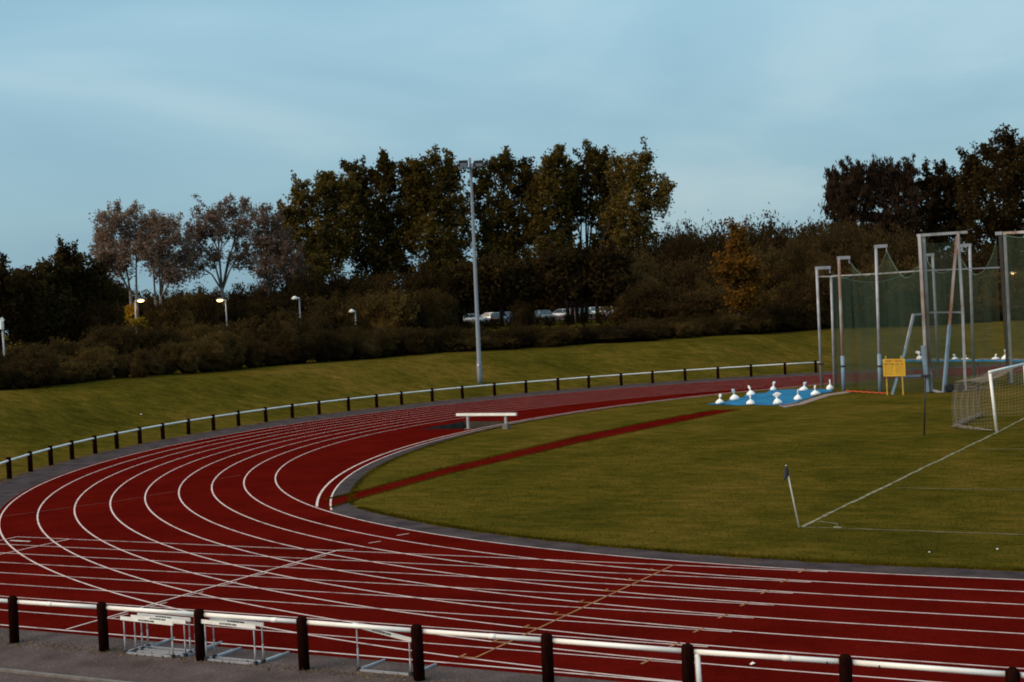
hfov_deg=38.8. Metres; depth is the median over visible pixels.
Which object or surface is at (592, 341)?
bush
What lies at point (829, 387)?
sandbag
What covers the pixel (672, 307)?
bush
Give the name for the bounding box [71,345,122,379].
bush
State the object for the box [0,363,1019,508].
kerb strip
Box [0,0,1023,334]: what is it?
sky
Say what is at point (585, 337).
bush
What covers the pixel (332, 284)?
bush
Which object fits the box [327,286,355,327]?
bush
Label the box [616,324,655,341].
bush
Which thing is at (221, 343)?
bush
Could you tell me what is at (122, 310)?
bush
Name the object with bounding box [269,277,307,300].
bush
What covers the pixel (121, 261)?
birch tree
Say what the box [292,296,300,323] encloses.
street lamp
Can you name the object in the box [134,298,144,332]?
street lamp
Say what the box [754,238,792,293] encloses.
willow tree
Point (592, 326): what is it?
bush
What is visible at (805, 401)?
pit edging
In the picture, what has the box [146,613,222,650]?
hurdle
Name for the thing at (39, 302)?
dark tree
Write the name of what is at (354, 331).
bush
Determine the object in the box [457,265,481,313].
bushy tree
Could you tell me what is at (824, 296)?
bush
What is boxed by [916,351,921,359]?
sandbag
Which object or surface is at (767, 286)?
willow tree
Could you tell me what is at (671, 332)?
bush
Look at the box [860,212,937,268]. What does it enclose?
bush
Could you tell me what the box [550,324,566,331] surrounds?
bush
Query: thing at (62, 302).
dark tree
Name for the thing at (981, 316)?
bush
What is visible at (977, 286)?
bush
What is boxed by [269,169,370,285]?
tall tree
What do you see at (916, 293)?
bush
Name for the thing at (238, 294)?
bush
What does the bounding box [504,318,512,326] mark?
bush
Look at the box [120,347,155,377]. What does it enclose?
bush
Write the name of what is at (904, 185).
tree
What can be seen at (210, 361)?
bush
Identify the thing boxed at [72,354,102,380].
bush
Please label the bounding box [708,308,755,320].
bush
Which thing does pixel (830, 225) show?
willow tree
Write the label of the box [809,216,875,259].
willow tree
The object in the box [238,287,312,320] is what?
bush
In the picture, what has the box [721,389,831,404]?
tarpaulin
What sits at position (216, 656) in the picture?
hurdle
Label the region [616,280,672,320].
bush
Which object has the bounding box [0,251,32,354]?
dark tree
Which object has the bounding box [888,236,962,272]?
willow tree
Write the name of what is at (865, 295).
bush
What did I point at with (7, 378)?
bush
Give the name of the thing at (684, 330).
bush
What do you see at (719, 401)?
sandbag
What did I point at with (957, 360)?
tarpaulin
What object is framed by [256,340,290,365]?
bush
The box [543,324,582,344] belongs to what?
bush
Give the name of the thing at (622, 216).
tall tree
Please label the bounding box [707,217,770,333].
autumn tree
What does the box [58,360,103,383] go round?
bush
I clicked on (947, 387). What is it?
throwing cage
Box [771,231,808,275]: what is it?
willow tree
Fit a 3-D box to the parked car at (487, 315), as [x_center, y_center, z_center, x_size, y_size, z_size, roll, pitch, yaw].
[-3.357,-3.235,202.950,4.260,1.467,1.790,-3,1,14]
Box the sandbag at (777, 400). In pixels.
[773,392,782,404]
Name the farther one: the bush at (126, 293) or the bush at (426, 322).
the bush at (126, 293)
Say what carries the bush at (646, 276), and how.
on the ground at (46, 416)
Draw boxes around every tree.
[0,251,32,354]
[4,261,57,348]
[31,253,85,347]
[51,234,101,342]
[76,252,129,340]
[84,197,154,317]
[127,209,202,305]
[177,192,262,305]
[246,202,312,302]
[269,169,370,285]
[339,146,429,282]
[395,144,478,277]
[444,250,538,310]
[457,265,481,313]
[464,145,545,326]
[471,301,493,314]
[494,304,507,311]
[521,142,583,323]
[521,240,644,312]
[528,299,552,312]
[545,297,574,311]
[557,139,623,322]
[569,300,602,307]
[594,136,677,322]
[610,226,685,269]
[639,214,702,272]
[661,211,716,246]
[664,245,727,293]
[673,209,731,263]
[690,219,765,264]
[698,251,728,288]
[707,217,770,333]
[712,247,789,300]
[713,215,777,258]
[741,202,801,253]
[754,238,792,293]
[767,217,811,251]
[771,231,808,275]
[775,221,860,283]
[796,209,836,239]
[800,208,880,248]
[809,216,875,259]
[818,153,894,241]
[828,217,917,277]
[837,221,873,261]
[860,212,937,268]
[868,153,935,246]
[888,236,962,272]
[902,239,984,278]
[905,157,983,257]
[950,122,1023,256]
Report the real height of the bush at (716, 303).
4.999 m
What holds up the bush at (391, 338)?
on the ground at (46, 416)
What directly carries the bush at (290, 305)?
on the ground at (46, 416)
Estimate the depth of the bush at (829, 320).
142.64 m
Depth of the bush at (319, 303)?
143.76 m
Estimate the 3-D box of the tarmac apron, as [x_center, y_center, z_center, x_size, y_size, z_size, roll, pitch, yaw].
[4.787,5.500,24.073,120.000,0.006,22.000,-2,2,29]
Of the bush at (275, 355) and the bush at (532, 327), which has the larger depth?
the bush at (532, 327)
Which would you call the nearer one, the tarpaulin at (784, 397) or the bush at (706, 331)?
the tarpaulin at (784, 397)
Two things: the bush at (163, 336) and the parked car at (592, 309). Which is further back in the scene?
the parked car at (592, 309)
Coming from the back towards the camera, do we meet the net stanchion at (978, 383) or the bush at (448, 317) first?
the bush at (448, 317)
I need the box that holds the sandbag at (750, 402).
[746,394,754,404]
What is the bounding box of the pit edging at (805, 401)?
[779,391,849,406]
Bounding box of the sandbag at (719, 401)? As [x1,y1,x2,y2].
[715,394,723,403]
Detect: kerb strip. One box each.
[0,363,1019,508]
[331,406,1023,578]
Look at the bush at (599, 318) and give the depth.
164.86 m
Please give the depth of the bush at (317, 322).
122.61 m
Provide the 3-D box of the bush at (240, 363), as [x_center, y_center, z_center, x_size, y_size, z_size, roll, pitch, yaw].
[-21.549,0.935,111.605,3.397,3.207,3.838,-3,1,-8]
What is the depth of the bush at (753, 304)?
147.32 m
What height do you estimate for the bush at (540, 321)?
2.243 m
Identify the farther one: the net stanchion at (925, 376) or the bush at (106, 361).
the bush at (106, 361)
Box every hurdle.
[120,616,194,657]
[131,615,212,656]
[137,613,217,653]
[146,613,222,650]
[201,619,281,664]
[209,617,289,662]
[353,623,436,675]
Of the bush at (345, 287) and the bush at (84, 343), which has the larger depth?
the bush at (345, 287)
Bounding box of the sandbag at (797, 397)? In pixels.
[794,389,801,399]
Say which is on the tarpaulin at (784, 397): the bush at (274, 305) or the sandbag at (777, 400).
the sandbag at (777, 400)
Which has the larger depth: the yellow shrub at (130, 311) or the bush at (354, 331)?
the yellow shrub at (130, 311)
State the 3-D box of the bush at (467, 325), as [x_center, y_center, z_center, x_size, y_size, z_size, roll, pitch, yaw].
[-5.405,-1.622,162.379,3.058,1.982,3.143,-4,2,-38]
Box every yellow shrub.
[124,302,138,327]
[128,316,151,336]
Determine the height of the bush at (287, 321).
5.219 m
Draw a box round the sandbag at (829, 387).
[826,379,833,389]
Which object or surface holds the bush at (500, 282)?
on the ground at (46, 416)
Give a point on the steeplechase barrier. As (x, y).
(505, 425)
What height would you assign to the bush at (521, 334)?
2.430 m
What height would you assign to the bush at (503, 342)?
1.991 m
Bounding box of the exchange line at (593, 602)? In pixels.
[459,565,805,663]
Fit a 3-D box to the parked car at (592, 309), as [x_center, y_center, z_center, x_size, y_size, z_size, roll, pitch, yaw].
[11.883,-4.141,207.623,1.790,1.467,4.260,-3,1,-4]
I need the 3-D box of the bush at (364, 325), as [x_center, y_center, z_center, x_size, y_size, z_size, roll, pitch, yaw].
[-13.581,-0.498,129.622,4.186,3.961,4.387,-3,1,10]
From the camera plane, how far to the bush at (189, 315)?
137.78 m
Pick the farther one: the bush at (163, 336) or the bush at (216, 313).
the bush at (216, 313)
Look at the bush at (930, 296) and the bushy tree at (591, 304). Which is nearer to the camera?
the bush at (930, 296)
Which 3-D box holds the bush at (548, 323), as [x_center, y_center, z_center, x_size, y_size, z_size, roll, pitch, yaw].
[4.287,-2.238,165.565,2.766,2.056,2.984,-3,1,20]
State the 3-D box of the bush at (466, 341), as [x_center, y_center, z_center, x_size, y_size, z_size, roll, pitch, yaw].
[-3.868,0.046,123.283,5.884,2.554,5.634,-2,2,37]
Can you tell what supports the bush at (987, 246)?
on the ground at (46, 416)
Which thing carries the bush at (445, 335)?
on the ground at (46, 416)
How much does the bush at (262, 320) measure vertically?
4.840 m
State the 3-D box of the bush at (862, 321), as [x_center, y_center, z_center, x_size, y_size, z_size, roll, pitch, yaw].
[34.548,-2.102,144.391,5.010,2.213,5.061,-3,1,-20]
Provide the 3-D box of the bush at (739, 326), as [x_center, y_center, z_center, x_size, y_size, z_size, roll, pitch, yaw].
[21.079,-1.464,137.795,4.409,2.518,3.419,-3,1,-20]
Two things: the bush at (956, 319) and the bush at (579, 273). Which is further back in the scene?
the bush at (579, 273)
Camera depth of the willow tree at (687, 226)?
169.21 m
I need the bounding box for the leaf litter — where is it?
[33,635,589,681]
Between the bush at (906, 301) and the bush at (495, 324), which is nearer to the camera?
the bush at (906, 301)
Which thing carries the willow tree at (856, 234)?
on the ground at (46, 416)
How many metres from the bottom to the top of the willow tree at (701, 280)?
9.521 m
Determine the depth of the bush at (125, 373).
103.46 m
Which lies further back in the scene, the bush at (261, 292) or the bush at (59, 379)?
the bush at (261, 292)
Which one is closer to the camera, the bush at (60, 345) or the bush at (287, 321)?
the bush at (60, 345)
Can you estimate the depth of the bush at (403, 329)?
127.20 m
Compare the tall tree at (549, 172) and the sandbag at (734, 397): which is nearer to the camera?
the sandbag at (734, 397)
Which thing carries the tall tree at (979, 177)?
on the ground at (46, 416)
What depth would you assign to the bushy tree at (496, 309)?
238.36 m
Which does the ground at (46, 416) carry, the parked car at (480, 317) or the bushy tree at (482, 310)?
the bushy tree at (482, 310)
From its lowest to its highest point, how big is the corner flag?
1.690 m
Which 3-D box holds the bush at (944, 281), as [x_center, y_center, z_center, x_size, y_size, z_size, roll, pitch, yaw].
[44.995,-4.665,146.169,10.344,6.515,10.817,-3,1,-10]
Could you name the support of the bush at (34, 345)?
on the ground at (46, 416)
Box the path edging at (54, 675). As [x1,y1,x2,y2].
[0,668,129,681]
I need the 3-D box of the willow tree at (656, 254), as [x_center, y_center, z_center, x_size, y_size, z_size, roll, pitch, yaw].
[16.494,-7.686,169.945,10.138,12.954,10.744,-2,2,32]
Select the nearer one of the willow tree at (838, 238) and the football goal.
the football goal
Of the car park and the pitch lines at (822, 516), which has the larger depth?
the car park
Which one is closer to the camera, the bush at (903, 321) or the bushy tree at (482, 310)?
the bush at (903, 321)
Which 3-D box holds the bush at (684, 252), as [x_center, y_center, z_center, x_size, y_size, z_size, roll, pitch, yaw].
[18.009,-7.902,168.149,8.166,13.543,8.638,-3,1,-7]
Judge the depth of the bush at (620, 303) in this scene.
149.16 m
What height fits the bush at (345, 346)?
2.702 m
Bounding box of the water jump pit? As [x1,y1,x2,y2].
[425,421,518,428]
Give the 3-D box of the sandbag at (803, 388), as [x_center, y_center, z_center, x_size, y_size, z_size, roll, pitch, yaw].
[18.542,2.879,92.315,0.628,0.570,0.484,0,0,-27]
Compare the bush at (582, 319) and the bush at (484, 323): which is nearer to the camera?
the bush at (582, 319)
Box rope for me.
[846,390,884,393]
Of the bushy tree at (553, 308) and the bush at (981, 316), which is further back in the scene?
the bushy tree at (553, 308)
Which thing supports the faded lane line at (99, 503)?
on the running track
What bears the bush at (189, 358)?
on the ground at (46, 416)
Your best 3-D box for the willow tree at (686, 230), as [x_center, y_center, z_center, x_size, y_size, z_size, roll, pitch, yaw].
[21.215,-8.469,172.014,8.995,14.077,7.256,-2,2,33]
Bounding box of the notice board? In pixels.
[883,356,905,394]
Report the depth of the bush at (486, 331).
125.84 m
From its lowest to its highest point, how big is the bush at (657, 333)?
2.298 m
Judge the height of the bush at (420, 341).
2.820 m
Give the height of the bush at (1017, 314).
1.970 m
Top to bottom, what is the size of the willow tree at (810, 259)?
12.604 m
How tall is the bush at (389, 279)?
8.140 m
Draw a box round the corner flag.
[783,465,799,526]
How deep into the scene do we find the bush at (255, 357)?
111.79 m
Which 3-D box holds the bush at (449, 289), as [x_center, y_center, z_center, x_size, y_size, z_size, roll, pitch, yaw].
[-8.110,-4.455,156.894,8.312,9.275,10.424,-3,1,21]
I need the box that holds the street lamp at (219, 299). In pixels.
[216,298,227,325]
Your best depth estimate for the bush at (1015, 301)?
140.02 m
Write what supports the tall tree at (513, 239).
on the ground at (46, 416)
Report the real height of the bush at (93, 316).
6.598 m
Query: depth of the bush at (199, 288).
168.86 m
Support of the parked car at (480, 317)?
on the car park
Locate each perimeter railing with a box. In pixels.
[0,360,818,478]
[0,595,1023,681]
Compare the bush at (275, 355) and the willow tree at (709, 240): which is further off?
the willow tree at (709, 240)
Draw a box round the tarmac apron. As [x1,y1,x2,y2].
[0,628,620,681]
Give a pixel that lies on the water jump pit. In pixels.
(474, 424)
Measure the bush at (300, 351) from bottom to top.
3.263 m
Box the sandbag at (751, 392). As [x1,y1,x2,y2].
[746,386,754,395]
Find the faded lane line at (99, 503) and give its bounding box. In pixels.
[7,475,238,515]
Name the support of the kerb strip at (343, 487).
on the ground at (46, 416)
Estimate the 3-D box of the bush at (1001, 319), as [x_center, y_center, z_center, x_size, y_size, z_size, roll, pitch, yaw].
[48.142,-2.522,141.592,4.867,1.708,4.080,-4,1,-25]
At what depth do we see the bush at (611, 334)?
127.59 m
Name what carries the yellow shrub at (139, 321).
on the ground at (46, 416)
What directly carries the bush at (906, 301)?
on the ground at (46, 416)
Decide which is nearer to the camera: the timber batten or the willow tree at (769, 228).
the timber batten
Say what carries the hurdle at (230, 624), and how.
on the tarmac apron
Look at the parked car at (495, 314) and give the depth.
190.68 m
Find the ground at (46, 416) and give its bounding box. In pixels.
[0,318,1023,571]
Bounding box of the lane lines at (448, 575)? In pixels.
[0,367,1023,681]
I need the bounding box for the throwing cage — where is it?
[815,231,1023,394]
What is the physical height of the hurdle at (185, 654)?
0.732 m
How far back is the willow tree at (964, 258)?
148.49 m
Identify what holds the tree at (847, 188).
on the ground at (46, 416)
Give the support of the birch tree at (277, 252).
on the ground at (46, 416)
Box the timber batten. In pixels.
[907,358,1023,359]
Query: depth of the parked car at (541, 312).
185.14 m
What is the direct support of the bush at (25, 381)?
on the ground at (46, 416)
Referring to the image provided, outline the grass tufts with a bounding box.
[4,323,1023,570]
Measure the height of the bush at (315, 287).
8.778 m
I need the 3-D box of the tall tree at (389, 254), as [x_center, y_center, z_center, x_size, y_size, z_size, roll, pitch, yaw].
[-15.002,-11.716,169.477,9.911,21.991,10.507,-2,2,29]
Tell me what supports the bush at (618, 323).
on the ground at (46, 416)
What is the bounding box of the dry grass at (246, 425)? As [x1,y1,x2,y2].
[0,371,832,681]
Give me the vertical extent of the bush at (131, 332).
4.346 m
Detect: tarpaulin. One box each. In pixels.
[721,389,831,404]
[881,358,1023,361]
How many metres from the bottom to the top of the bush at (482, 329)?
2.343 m
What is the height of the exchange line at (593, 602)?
0.003 m
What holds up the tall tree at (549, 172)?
on the ground at (46, 416)
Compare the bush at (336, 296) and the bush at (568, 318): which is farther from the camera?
the bush at (568, 318)
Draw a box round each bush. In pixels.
[0,344,48,361]
[0,353,9,367]
[0,360,24,389]
[1,340,71,366]
[4,351,63,387]
[7,367,41,389]
[42,366,73,385]
[44,337,79,362]
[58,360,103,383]
[64,335,120,357]
[65,295,129,342]
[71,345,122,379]
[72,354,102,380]
[77,324,128,356]
[96,323,155,360]
[108,302,133,331]
[111,277,134,306]
[113,354,129,377]
[117,289,167,316]
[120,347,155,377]
[123,325,182,355]
[141,290,186,333]
[147,352,177,374]
[148,339,181,373]
[154,324,194,348]
[156,289,211,335]
[171,284,212,300]
[171,340,205,373]
[182,322,213,347]
[195,287,228,329]
[196,328,244,370]
[198,348,229,371]
[206,323,237,334]
[209,290,235,307]
[212,315,279,343]
[221,293,263,327]
[225,278,256,307]
[228,338,251,368]
[235,310,283,344]
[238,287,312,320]
[239,338,268,367]
[248,279,279,303]
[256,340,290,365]
[261,286,314,322]
[262,305,307,336]
[268,329,317,364]
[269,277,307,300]
[286,267,335,302]
[289,293,345,332]
[290,305,337,338]
[294,335,314,363]
[305,327,336,361]
[309,272,351,299]
[320,288,393,324]
[325,271,372,296]
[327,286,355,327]
[329,333,366,360]
[332,322,369,358]
[337,314,374,332]
[338,268,388,301]
[347,285,431,330]
[353,330,386,358]
[362,326,405,356]
[367,270,412,301]
[390,269,449,295]
[394,284,443,329]
[394,325,431,335]
[397,327,439,354]
[405,257,474,327]
[415,286,462,329]
[433,322,463,352]
[441,327,495,351]
[456,319,473,330]
[467,328,495,349]
[468,317,497,328]
[468,325,493,333]
[480,331,525,349]
[487,317,509,328]
[491,327,538,348]
[503,324,550,346]
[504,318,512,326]
[509,298,540,327]
[530,331,572,346]
[534,314,545,327]
[540,312,559,326]
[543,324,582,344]
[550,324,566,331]
[556,312,575,326]
[571,323,596,330]
[572,326,591,344]
[576,309,594,326]
[587,327,605,342]
[589,323,650,342]
[592,309,610,324]
[596,283,713,325]
[602,310,623,324]
[612,243,673,297]
[612,287,643,323]
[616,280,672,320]
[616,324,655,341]
[624,321,670,340]
[627,317,668,324]
[657,323,675,338]
[667,321,704,337]
[683,287,756,316]
[687,317,713,335]
[701,314,734,335]
[705,283,764,312]
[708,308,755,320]
[721,313,753,334]
[740,310,775,333]
[760,281,793,305]
[764,303,810,331]
[771,284,811,311]
[776,266,867,321]
[800,277,855,318]
[804,309,830,329]
[807,262,880,286]
[821,309,839,328]
[830,313,852,327]
[834,261,918,316]
[845,311,880,326]
[852,304,909,326]
[861,259,923,309]
[894,303,921,326]
[899,265,941,310]
[911,262,997,310]
[916,270,974,311]
[916,306,957,324]
[935,249,997,280]
[936,271,1012,310]
[938,309,969,323]
[958,268,1023,312]
[964,242,998,270]
[965,308,1010,322]
[976,240,1023,274]
[984,308,1013,320]
[1000,272,1023,311]
[1006,307,1023,319]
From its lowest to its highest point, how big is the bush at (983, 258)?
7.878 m
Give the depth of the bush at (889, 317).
142.12 m
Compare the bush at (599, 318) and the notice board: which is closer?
the notice board
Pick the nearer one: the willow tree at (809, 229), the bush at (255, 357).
the bush at (255, 357)
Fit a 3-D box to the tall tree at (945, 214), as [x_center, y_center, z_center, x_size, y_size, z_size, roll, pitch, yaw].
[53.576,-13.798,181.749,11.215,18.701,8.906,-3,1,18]
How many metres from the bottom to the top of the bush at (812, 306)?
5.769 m
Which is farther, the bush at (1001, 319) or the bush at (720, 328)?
the bush at (1001, 319)
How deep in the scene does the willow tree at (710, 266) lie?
156.60 m
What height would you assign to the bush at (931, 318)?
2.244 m
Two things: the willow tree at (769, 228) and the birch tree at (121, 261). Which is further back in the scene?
the willow tree at (769, 228)
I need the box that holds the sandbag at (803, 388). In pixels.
[799,382,807,390]
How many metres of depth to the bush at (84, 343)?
107.87 m
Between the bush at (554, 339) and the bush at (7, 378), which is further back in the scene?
the bush at (554, 339)
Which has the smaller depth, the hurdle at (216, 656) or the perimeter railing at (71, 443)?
the hurdle at (216, 656)
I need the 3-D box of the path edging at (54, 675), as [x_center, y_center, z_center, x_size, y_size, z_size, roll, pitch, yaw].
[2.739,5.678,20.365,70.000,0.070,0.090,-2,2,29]
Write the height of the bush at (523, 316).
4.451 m
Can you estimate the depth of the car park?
196.40 m
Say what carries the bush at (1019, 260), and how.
on the ground at (46, 416)
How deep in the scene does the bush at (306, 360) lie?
115.03 m
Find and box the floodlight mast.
[459,158,483,383]
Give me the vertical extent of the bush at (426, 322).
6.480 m
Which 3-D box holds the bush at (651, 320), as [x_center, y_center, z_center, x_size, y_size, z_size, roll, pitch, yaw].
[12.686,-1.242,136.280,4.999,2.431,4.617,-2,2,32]
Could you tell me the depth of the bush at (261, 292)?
170.12 m
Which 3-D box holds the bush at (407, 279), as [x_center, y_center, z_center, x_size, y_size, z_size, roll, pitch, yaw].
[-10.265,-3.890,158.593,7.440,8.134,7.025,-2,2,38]
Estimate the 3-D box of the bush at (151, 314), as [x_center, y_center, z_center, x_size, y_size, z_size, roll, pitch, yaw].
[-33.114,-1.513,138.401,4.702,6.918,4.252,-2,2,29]
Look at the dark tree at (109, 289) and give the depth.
143.88 m
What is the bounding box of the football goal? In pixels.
[950,363,1023,431]
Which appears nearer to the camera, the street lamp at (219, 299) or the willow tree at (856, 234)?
the street lamp at (219, 299)
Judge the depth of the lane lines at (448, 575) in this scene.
32.96 m
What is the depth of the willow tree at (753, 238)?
166.75 m
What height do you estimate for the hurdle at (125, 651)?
0.732 m
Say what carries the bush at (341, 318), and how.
on the ground at (46, 416)
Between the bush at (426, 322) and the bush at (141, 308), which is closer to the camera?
the bush at (426, 322)
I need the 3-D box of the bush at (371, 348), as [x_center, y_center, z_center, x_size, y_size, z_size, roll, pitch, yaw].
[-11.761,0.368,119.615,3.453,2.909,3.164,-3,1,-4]
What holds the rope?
on the ground at (46, 416)
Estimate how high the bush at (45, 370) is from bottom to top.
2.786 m
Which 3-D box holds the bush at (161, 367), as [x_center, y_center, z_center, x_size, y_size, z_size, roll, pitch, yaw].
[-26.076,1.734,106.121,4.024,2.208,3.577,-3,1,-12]
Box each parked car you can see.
[463,313,488,321]
[481,312,493,317]
[490,312,508,321]
[535,310,554,320]
[550,309,574,319]
[578,307,592,317]
[589,307,594,315]
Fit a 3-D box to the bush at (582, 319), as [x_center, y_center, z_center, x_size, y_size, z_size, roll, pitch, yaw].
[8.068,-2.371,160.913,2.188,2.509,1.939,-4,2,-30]
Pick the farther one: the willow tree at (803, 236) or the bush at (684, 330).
the willow tree at (803, 236)
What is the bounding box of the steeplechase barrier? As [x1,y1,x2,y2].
[456,413,516,428]
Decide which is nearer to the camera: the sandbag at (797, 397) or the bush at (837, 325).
the sandbag at (797, 397)
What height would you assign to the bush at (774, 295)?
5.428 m
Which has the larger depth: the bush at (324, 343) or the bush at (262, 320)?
the bush at (262, 320)
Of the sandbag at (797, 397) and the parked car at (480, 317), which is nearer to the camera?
the sandbag at (797, 397)
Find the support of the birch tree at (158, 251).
on the ground at (46, 416)
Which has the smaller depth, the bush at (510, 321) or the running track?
the running track
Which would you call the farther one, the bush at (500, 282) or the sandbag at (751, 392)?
the bush at (500, 282)
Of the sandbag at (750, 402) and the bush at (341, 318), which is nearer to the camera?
the sandbag at (750, 402)
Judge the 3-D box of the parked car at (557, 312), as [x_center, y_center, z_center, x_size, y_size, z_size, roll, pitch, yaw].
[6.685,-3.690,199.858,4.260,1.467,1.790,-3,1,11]
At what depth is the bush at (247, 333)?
119.42 m
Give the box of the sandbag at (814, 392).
[811,385,819,395]
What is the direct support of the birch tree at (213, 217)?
on the ground at (46, 416)
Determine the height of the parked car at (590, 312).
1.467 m
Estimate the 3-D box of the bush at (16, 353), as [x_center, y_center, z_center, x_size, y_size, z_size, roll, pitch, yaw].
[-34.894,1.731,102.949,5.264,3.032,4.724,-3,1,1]
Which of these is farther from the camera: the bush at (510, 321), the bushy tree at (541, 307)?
the bushy tree at (541, 307)
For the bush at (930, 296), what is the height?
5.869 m
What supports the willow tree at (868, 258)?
on the ground at (46, 416)
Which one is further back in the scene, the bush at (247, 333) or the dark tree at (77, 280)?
the dark tree at (77, 280)
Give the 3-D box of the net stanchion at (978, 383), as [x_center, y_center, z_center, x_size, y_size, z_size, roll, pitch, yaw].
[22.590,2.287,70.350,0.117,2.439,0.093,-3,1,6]
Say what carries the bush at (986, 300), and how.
on the ground at (46, 416)
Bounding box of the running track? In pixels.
[0,366,1023,681]
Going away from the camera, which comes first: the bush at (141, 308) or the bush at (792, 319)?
the bush at (792, 319)
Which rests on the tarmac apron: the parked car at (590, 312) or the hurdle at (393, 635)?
the hurdle at (393, 635)
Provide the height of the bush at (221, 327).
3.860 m
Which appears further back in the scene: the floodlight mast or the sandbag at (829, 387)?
the floodlight mast
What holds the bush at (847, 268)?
on the ground at (46, 416)
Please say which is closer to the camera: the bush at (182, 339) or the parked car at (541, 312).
the bush at (182, 339)
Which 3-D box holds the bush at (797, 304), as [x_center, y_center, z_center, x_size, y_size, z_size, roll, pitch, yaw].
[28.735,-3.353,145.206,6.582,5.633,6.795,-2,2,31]
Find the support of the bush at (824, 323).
on the ground at (46, 416)
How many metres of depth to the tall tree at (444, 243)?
167.51 m
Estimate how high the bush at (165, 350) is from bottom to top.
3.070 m
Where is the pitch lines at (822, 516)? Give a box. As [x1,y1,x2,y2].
[800,418,1023,534]
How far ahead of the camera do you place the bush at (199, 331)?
116.13 m
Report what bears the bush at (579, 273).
on the ground at (46, 416)
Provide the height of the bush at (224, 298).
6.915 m
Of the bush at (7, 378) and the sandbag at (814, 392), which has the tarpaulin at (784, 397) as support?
the sandbag at (814, 392)
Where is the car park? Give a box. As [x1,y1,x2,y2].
[464,315,606,324]
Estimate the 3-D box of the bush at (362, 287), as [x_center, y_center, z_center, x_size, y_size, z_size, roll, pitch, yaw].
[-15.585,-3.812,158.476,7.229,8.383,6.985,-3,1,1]
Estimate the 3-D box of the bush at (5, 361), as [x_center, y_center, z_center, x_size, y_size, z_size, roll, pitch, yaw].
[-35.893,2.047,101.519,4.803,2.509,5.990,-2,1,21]
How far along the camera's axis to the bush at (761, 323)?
137.50 m
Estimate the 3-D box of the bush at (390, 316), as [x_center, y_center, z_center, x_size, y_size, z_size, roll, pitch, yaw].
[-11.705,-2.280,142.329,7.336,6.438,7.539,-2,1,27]
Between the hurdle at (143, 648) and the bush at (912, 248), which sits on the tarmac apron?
the hurdle at (143, 648)
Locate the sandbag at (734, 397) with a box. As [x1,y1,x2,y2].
[730,389,739,399]
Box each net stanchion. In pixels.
[923,375,926,434]
[977,363,979,412]
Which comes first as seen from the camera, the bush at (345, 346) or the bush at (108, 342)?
the bush at (108, 342)
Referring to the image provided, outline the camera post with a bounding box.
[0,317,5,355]
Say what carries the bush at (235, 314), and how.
on the ground at (46, 416)
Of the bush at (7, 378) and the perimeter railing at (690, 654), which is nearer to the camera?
the perimeter railing at (690, 654)

